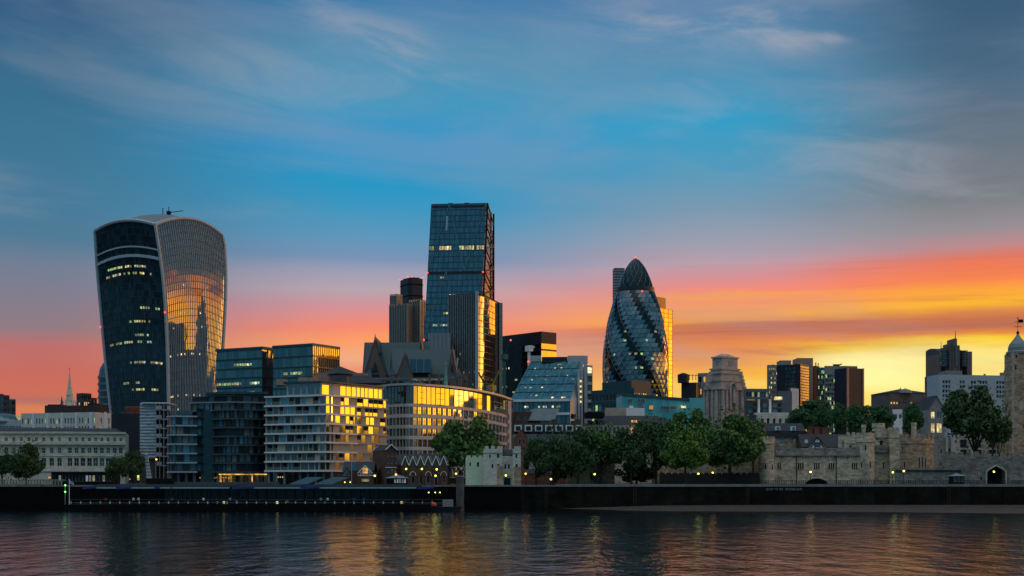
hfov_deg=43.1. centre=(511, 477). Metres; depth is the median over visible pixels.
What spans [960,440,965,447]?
window
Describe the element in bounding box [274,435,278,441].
window
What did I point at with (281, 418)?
window
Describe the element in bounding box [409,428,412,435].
window
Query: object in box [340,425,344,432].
corner window
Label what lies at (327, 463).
corner window
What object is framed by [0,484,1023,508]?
river wall
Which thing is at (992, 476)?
gate doors
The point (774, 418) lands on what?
pale stone building
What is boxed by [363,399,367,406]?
corner window
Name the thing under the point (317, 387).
penthouse window
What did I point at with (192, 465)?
window
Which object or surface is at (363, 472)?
half timbered pub
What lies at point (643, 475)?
broadleaf tree
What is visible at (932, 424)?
window
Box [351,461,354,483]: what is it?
banner pole
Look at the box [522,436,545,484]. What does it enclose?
broadleaf tree
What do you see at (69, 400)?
church steeple
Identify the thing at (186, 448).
window
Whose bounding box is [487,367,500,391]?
tower crane
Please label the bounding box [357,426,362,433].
corner window
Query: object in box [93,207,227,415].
flared tower
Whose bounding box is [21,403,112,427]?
white ribbed building
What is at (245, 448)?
window
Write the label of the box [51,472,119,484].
quay pavilion
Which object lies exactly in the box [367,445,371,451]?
corner window
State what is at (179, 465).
window
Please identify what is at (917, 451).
brown round tower
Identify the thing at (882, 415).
round tree
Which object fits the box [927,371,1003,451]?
white grid building
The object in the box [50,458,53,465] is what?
window
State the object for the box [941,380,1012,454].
broadleaf tree
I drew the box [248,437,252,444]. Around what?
window
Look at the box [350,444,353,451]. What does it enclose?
corner window
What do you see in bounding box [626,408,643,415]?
white roof block
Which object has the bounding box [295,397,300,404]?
window
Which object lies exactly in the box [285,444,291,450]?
window
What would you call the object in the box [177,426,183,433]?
window
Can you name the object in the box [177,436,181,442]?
window
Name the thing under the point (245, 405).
window
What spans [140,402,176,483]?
scaffolded block
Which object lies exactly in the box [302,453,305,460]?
window
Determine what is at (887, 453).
fortress gate tower
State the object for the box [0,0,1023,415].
sky
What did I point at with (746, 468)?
wall
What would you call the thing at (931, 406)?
lit house
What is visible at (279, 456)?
window
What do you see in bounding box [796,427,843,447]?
timbered gable house
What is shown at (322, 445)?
corner window
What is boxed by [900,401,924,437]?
round tree
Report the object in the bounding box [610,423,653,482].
broadleaf tree
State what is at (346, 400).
corner window
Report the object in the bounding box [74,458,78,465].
window
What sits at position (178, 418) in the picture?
window
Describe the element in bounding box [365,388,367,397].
penthouse window
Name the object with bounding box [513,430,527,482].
gabled brick house
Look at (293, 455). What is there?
window
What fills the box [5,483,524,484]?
ground
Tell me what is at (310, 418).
window
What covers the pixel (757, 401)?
canopy office
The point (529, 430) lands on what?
mansard terrace
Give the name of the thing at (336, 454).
corner window
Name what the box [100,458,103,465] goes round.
window
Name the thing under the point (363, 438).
corner window
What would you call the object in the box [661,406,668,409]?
window
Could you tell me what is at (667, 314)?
golden tower
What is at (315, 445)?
window
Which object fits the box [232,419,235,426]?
window
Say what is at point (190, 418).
window
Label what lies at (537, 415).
brick roof block
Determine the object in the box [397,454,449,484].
six gabled hall
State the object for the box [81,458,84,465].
window
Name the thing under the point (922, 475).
front wall
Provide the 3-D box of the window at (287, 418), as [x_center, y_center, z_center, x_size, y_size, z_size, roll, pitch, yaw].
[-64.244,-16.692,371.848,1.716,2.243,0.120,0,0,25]
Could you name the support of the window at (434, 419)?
in the curved office
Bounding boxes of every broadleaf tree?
[0,445,14,484]
[5,436,45,484]
[104,453,129,483]
[121,449,145,483]
[430,411,501,479]
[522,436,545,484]
[531,423,568,484]
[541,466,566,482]
[554,420,599,482]
[584,419,626,482]
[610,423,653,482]
[614,456,654,482]
[627,413,675,460]
[640,420,675,482]
[658,422,709,482]
[664,405,714,447]
[698,403,765,473]
[744,414,767,473]
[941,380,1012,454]
[995,406,1014,455]
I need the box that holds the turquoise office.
[616,393,704,426]
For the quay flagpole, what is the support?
on the floating pier
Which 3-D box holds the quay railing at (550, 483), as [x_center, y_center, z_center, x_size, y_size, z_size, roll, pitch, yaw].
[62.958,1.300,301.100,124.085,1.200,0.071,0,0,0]
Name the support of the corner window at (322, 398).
in the corner apartments at (325, 430)
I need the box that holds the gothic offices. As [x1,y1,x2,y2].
[362,335,467,387]
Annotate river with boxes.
[0,508,1023,575]
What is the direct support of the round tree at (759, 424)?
on the ground
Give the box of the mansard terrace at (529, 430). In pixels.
[511,419,582,468]
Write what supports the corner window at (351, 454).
in the corner apartments at (325, 430)
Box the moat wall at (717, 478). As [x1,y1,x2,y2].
[659,473,759,482]
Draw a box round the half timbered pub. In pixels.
[342,462,376,483]
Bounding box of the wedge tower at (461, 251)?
[423,203,493,341]
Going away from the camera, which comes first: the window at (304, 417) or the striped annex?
the window at (304, 417)
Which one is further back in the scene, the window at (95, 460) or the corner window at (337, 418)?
the window at (95, 460)
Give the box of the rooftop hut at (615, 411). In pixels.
[605,408,625,415]
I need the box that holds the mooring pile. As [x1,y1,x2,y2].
[456,475,463,509]
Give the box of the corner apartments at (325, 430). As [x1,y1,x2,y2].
[264,375,387,483]
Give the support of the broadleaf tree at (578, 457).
on the ground
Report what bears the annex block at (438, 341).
on the ground
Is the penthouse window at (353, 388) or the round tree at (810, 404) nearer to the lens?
the penthouse window at (353, 388)
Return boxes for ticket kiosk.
[386,475,407,483]
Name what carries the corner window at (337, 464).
in the corner apartments at (325, 430)
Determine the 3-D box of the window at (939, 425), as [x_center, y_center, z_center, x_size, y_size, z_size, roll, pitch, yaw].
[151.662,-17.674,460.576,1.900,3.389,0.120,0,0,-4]
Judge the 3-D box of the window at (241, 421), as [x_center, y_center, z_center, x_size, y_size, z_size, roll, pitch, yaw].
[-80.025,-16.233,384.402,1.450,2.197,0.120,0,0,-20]
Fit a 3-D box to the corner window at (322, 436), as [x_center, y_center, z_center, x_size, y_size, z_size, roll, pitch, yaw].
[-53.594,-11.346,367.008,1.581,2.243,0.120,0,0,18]
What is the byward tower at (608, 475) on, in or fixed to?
on the ground
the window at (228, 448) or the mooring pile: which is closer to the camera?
the mooring pile
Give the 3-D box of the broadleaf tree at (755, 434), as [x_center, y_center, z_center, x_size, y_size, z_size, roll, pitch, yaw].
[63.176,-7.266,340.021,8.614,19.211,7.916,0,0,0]
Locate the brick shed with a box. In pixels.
[524,469,566,484]
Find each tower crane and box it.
[478,372,491,391]
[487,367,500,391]
[501,339,510,395]
[525,345,534,365]
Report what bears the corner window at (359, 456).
in the corner apartments at (325, 430)
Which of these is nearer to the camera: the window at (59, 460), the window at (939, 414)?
the window at (59, 460)
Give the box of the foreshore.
[561,505,1023,513]
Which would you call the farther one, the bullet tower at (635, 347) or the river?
the bullet tower at (635, 347)
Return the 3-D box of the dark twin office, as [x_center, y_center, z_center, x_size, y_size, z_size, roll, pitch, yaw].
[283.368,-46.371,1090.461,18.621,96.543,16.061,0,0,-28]
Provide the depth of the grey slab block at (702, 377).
646.25 m
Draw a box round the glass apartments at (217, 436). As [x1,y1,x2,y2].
[166,391,282,481]
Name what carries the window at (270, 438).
in the corner apartments at (325, 430)
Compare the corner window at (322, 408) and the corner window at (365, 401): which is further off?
the corner window at (365, 401)
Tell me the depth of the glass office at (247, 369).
625.57 m
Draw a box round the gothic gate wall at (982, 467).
[961,453,1023,482]
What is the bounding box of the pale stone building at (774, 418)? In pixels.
[756,413,788,422]
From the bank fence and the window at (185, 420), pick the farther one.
the window at (185, 420)
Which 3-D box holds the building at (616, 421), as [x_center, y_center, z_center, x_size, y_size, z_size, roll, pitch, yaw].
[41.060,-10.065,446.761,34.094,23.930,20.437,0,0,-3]
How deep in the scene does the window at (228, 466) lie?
384.84 m
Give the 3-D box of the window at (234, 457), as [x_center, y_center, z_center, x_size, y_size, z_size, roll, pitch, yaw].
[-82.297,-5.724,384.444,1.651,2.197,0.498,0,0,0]
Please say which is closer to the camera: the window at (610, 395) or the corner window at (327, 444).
the corner window at (327, 444)
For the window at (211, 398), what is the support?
in the glass apartments at (217, 436)
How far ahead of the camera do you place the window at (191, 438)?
385.22 m
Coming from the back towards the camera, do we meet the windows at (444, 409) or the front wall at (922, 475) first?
the windows at (444, 409)
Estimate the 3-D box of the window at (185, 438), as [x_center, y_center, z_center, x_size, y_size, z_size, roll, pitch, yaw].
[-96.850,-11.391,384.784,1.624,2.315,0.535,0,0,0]
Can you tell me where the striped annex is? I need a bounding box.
[788,387,798,409]
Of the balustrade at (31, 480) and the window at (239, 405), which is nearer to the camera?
the balustrade at (31, 480)
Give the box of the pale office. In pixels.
[767,360,790,399]
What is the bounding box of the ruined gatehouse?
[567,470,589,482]
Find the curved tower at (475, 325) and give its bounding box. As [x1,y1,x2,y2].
[448,291,502,394]
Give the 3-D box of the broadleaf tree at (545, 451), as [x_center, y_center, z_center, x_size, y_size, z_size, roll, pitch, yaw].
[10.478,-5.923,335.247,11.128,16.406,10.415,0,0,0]
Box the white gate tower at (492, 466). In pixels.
[466,446,520,484]
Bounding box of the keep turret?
[1004,318,1023,479]
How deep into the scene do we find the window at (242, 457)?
384.47 m
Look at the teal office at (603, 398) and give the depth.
572.14 m
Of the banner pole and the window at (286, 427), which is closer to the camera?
the banner pole
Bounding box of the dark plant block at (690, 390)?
[678,373,699,397]
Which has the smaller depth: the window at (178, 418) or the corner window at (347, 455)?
the corner window at (347, 455)
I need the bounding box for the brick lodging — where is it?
[761,423,806,454]
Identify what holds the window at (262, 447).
in the glass apartments at (217, 436)
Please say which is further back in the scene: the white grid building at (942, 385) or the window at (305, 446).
the white grid building at (942, 385)
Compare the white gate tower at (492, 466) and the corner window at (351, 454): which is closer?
the white gate tower at (492, 466)
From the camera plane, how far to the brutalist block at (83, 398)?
952.87 m
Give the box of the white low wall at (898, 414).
[892,409,901,433]
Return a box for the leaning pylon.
[144,452,151,477]
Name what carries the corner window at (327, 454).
in the corner apartments at (325, 430)
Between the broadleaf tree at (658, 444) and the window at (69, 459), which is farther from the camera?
the window at (69, 459)
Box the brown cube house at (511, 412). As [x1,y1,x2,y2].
[507,400,512,449]
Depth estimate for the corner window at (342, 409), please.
372.55 m
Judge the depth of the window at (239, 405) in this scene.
387.53 m
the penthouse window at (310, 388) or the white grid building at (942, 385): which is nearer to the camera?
the penthouse window at (310, 388)
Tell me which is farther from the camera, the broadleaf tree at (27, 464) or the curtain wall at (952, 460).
the curtain wall at (952, 460)
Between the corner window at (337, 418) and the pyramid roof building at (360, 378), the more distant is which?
the pyramid roof building at (360, 378)
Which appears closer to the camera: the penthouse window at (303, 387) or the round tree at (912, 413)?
the penthouse window at (303, 387)
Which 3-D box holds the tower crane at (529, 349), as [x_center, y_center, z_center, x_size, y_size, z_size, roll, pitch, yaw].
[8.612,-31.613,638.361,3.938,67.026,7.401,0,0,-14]
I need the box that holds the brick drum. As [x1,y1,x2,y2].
[125,406,139,413]
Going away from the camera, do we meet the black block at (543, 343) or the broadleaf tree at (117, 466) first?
the broadleaf tree at (117, 466)
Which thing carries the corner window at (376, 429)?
in the corner apartments at (325, 430)
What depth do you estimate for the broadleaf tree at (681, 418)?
348.87 m
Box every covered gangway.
[290,477,322,484]
[315,477,348,484]
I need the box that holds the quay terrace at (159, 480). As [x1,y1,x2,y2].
[146,478,278,484]
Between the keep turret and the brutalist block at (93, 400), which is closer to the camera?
the keep turret
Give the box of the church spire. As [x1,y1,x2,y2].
[444,367,447,385]
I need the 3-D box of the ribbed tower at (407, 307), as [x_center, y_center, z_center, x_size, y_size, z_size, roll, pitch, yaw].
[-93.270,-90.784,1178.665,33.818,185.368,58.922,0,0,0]
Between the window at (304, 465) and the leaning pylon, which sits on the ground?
the leaning pylon
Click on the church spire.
(445, 381)
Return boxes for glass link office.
[813,362,823,429]
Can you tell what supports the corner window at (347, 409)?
in the corner apartments at (325, 430)
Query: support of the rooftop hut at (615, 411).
on the ground
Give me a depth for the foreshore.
288.09 m
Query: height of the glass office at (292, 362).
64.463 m
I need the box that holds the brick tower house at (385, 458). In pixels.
[372,444,397,483]
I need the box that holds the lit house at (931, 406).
[916,395,944,467]
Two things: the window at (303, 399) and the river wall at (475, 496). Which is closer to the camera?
the river wall at (475, 496)
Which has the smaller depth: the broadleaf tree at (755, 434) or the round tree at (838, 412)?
the broadleaf tree at (755, 434)
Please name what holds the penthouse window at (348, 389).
in the corner apartments at (325, 430)
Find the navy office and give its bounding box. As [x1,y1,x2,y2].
[777,358,812,431]
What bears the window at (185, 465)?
in the glass apartments at (217, 436)
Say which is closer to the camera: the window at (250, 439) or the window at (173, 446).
the window at (173, 446)
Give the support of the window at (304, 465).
in the corner apartments at (325, 430)
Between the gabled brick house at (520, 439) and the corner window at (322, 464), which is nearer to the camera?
the corner window at (322, 464)
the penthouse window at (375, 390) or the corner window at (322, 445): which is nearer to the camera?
the corner window at (322, 445)
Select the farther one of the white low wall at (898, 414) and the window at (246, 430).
the white low wall at (898, 414)
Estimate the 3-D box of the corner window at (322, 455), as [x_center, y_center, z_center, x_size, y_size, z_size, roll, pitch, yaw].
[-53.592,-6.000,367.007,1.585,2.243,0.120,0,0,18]
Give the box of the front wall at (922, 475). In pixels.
[895,468,960,482]
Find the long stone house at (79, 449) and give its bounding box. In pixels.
[0,428,128,483]
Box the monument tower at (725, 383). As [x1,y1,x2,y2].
[702,354,746,450]
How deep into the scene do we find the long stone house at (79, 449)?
400.78 m
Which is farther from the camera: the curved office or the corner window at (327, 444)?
the curved office
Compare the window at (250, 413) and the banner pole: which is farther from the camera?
the window at (250, 413)
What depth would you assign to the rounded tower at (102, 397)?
973.74 m
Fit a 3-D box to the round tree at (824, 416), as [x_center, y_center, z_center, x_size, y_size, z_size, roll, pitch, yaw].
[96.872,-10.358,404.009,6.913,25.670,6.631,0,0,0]
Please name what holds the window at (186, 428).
in the glass apartments at (217, 436)
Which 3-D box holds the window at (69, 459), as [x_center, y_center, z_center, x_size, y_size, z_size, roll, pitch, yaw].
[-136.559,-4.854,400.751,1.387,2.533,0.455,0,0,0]
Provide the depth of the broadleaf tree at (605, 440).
332.47 m
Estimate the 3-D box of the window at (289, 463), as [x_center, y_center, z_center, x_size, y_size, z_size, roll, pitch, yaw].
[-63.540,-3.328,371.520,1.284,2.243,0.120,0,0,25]
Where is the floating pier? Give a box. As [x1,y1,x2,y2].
[65,484,446,510]
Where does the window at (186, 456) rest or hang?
in the glass apartments at (217, 436)
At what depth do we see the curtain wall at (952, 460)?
352.00 m
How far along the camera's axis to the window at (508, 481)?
337.48 m
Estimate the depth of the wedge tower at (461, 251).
1031.69 m
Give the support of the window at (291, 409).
in the corner apartments at (325, 430)
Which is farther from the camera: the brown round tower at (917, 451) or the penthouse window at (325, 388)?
the penthouse window at (325, 388)
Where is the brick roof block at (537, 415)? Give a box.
[511,408,558,433]
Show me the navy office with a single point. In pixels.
(798, 373)
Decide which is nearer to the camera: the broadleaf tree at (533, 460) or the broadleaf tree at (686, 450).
the broadleaf tree at (686, 450)
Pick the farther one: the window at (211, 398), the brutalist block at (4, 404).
the brutalist block at (4, 404)
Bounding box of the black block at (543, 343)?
[503,331,556,397]
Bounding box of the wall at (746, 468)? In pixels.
[652,457,758,482]
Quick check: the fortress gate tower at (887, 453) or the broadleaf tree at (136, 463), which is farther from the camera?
the fortress gate tower at (887, 453)
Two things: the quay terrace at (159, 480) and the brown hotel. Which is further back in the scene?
the brown hotel
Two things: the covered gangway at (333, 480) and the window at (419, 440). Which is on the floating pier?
the covered gangway at (333, 480)
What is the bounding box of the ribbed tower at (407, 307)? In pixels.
[389,276,425,341]
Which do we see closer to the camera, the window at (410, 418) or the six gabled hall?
the six gabled hall
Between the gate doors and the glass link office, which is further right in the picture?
the gate doors
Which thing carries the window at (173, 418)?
in the glass apartments at (217, 436)
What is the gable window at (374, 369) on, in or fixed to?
in the gothic offices
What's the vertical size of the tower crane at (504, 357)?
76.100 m
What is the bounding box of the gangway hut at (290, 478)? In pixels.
[286,474,294,483]
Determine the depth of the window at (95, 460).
402.53 m
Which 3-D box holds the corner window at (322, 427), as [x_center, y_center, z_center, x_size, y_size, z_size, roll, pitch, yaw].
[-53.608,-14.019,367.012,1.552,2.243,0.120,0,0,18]
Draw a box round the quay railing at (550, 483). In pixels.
[516,481,1023,484]
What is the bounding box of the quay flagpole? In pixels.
[69,479,73,504]
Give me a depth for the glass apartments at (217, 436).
386.29 m
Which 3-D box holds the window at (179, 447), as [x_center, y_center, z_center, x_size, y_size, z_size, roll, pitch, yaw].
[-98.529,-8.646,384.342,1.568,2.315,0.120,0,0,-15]
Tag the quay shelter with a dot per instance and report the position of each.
(956, 478)
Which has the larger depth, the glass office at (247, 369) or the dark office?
the glass office at (247, 369)
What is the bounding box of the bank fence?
[766,480,1022,482]
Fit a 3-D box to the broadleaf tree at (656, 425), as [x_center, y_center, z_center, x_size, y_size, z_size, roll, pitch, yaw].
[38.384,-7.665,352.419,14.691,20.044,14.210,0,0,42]
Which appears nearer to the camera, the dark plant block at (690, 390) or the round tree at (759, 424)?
the round tree at (759, 424)
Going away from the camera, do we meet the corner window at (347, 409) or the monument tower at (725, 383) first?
the corner window at (347, 409)
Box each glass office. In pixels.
[215,346,272,481]
[272,343,339,481]
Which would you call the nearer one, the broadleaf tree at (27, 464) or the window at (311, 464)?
the broadleaf tree at (27, 464)
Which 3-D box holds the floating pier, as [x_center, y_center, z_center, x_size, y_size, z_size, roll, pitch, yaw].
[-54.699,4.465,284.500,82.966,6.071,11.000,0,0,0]
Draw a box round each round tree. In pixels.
[755,419,763,431]
[786,407,817,428]
[798,398,829,415]
[812,403,833,433]
[831,402,847,433]
[842,403,877,434]
[870,404,896,428]
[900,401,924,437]
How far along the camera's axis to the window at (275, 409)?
373.55 m
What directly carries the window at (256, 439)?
in the glass apartments at (217, 436)
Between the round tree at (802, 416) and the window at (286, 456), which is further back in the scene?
the round tree at (802, 416)
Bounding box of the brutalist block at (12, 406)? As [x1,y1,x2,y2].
[10,399,15,414]
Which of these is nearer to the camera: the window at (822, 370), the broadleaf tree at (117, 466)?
the broadleaf tree at (117, 466)
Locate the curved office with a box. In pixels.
[377,382,511,483]
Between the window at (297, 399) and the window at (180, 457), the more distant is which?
the window at (180, 457)
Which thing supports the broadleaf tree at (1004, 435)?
on the ground
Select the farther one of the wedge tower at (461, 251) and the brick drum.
the wedge tower at (461, 251)
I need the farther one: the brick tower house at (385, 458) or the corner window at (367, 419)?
the corner window at (367, 419)
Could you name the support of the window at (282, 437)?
in the corner apartments at (325, 430)
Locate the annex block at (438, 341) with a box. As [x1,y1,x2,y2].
[428,333,449,349]
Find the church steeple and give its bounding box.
[63,368,76,404]
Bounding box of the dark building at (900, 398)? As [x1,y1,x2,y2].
[871,388,926,437]
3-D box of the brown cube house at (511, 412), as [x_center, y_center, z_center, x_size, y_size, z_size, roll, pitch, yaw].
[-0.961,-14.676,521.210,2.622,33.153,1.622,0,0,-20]
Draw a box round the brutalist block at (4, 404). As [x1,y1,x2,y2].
[0,394,9,413]
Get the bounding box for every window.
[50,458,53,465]
[57,458,61,465]
[68,458,71,465]
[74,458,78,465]
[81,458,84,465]
[87,458,91,465]
[93,458,97,465]
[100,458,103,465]
[172,417,175,424]
[172,426,175,433]
[172,445,175,452]
[177,417,180,424]
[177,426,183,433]
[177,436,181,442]
[177,445,181,452]
[177,454,183,461]
[177,463,181,470]
[182,417,188,424]
[183,436,187,442]
[183,445,189,452]
[183,463,188,470]
[184,426,189,433]
[184,454,189,461]
[189,417,192,424]
[189,436,193,442]
[190,445,194,452]
[190,463,195,470]
[192,396,265,470]
[226,428,230,435]
[226,446,230,452]
[226,455,230,461]
[226,464,230,470]
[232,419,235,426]
[232,455,236,461]
[237,403,242,408]
[240,419,243,426]
[240,455,244,461]
[243,403,250,408]
[243,446,248,452]
[244,428,249,435]
[245,455,250,461]
[248,411,252,417]
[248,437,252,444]
[254,437,258,444]
[254,464,258,470]
[261,446,264,453]
[267,435,273,441]
[273,407,278,413]
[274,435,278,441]
[276,453,282,460]
[279,416,284,423]
[280,397,287,404]
[280,435,285,441]
[283,453,289,460]
[284,425,288,432]
[285,416,289,423]
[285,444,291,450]
[287,434,294,441]
[288,385,292,394]
[288,406,294,413]
[288,462,291,469]
[291,453,296,460]
[293,444,297,450]
[294,385,300,394]
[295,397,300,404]
[301,385,306,394]
[301,397,305,403]
[301,462,307,469]
[302,415,306,422]
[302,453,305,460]
[303,444,307,450]
[307,385,314,394]
[307,415,314,422]
[307,434,311,441]
[309,462,313,469]
[310,406,313,413]
[313,443,317,450]
[315,385,319,393]
[320,396,324,403]
[320,406,324,412]
[320,415,324,422]
[320,424,324,431]
[320,434,324,441]
[320,443,324,450]
[320,453,324,460]
[320,462,324,469]
[322,385,328,394]
[326,396,329,403]
[326,443,329,450]
[326,453,329,460]
[326,462,329,469]
[335,416,339,422]
[335,453,338,460]
[335,462,339,469]
[340,386,345,395]
[340,407,344,413]
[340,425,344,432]
[344,398,348,404]
[345,407,349,414]
[345,453,349,460]
[346,387,350,395]
[346,416,349,423]
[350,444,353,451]
[350,453,353,460]
[351,407,354,414]
[352,387,355,396]
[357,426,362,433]
[357,454,362,460]
[361,435,365,442]
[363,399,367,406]
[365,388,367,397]
[366,417,369,424]
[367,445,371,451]
[369,389,372,397]
[372,363,377,371]
[374,389,377,398]
[374,427,378,433]
[402,365,407,377]
[409,417,412,424]
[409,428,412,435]
[409,439,412,446]
[418,439,421,446]
[428,407,431,414]
[428,418,431,425]
[433,418,436,425]
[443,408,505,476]
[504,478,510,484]
[592,394,611,420]
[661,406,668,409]
[822,370,823,399]
[931,423,934,432]
[937,412,941,417]
[937,423,941,432]
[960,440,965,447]
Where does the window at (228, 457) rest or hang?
in the glass apartments at (217, 436)
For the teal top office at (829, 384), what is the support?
on the ground
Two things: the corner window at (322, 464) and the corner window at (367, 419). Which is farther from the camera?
the corner window at (367, 419)
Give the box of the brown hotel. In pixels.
[925,330,971,392]
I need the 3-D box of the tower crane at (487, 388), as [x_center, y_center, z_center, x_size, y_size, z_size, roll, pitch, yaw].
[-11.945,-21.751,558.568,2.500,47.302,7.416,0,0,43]
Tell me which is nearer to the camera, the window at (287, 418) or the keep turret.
the window at (287, 418)
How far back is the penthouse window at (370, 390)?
387.01 m
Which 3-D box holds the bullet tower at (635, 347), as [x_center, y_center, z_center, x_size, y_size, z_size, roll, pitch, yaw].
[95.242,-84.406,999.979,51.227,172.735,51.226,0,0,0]
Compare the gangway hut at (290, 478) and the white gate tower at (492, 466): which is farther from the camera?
the white gate tower at (492, 466)
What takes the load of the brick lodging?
on the ground
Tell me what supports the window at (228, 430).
in the glass apartments at (217, 436)
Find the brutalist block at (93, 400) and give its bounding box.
[91,398,96,402]
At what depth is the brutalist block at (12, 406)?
931.11 m
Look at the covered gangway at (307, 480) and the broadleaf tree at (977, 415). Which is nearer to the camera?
the covered gangway at (307, 480)
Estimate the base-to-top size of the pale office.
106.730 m
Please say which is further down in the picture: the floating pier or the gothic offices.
the floating pier
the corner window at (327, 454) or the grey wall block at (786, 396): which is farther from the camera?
the grey wall block at (786, 396)
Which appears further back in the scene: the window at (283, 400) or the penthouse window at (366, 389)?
the penthouse window at (366, 389)
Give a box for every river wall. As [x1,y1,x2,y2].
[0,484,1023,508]
[759,425,874,482]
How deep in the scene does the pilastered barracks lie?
405.00 m
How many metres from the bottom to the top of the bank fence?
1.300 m
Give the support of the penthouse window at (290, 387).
in the corner apartments at (325, 430)
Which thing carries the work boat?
on the river
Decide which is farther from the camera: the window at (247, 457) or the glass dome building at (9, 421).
the glass dome building at (9, 421)
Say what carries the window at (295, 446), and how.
in the corner apartments at (325, 430)
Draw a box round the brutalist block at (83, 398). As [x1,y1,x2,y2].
[76,393,90,404]
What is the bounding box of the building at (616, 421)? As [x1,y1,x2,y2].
[583,412,668,482]
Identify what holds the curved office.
on the ground
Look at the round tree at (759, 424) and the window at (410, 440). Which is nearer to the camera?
the round tree at (759, 424)
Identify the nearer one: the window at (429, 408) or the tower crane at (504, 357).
the window at (429, 408)
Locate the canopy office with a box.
[744,389,781,428]
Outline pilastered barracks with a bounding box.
[947,432,1003,455]
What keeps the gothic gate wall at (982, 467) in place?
on the ground
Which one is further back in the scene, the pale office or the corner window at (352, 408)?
the pale office
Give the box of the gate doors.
[980,468,1000,482]
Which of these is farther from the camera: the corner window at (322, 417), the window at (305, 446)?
the window at (305, 446)
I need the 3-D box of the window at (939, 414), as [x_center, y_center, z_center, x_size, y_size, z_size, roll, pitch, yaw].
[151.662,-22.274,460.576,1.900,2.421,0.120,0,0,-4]
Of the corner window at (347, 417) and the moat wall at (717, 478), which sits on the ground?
the moat wall at (717, 478)
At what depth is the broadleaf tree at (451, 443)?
349.75 m
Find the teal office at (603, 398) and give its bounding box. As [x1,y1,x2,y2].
[591,380,650,421]
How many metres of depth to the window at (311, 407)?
368.39 m
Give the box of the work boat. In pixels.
[430,500,461,510]
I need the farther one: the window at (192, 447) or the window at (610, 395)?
the window at (610, 395)
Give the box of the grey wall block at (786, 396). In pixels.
[777,391,791,413]
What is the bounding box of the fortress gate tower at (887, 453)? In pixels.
[870,423,899,482]
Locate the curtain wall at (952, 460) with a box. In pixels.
[941,451,978,469]
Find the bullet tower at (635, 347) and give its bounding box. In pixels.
[602,256,668,396]
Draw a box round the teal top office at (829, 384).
[824,363,856,433]
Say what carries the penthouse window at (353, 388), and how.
in the corner apartments at (325, 430)
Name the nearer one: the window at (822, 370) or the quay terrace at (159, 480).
the quay terrace at (159, 480)
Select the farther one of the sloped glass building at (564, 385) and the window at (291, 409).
the sloped glass building at (564, 385)
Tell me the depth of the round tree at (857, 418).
399.59 m
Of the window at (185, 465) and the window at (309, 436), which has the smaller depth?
the window at (309, 436)
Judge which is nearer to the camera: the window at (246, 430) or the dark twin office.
the window at (246, 430)
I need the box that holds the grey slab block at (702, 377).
[698,373,708,397]
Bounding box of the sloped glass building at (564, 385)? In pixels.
[512,356,592,424]
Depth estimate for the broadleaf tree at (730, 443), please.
329.56 m
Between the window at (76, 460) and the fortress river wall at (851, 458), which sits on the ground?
the fortress river wall at (851, 458)
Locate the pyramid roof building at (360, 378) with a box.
[315,366,385,384]
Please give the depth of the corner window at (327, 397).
367.22 m
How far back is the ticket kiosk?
318.00 m
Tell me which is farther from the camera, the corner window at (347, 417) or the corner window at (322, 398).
the corner window at (347, 417)
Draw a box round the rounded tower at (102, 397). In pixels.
[97,363,108,407]
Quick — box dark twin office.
[835,367,863,434]
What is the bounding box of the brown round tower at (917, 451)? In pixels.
[900,422,953,469]
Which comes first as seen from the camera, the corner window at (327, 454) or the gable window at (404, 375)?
the corner window at (327, 454)
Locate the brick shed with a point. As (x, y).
(540, 479)
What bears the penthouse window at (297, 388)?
in the corner apartments at (325, 430)
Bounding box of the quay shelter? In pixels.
[949,473,964,482]
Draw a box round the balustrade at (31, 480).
[0,479,64,484]
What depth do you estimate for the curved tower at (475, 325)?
855.12 m
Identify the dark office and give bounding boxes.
[111,410,141,482]
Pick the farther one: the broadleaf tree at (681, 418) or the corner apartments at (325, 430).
the corner apartments at (325, 430)
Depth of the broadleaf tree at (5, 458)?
320.32 m
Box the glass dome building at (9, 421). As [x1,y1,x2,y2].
[0,414,20,427]
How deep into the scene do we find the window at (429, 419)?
405.29 m
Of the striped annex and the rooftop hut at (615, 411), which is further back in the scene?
the striped annex
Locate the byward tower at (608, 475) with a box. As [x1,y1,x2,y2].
[590,456,614,482]
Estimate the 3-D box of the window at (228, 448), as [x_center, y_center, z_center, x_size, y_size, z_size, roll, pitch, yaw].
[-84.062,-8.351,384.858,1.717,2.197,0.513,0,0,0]
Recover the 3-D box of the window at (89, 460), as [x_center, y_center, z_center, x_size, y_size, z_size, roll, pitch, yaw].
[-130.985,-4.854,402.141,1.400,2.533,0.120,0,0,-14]
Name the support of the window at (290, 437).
in the corner apartments at (325, 430)
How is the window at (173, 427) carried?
in the glass apartments at (217, 436)
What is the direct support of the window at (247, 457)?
in the glass apartments at (217, 436)
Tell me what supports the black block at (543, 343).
on the ground
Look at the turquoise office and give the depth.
480.98 m
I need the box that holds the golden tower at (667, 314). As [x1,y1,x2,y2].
[612,268,672,396]

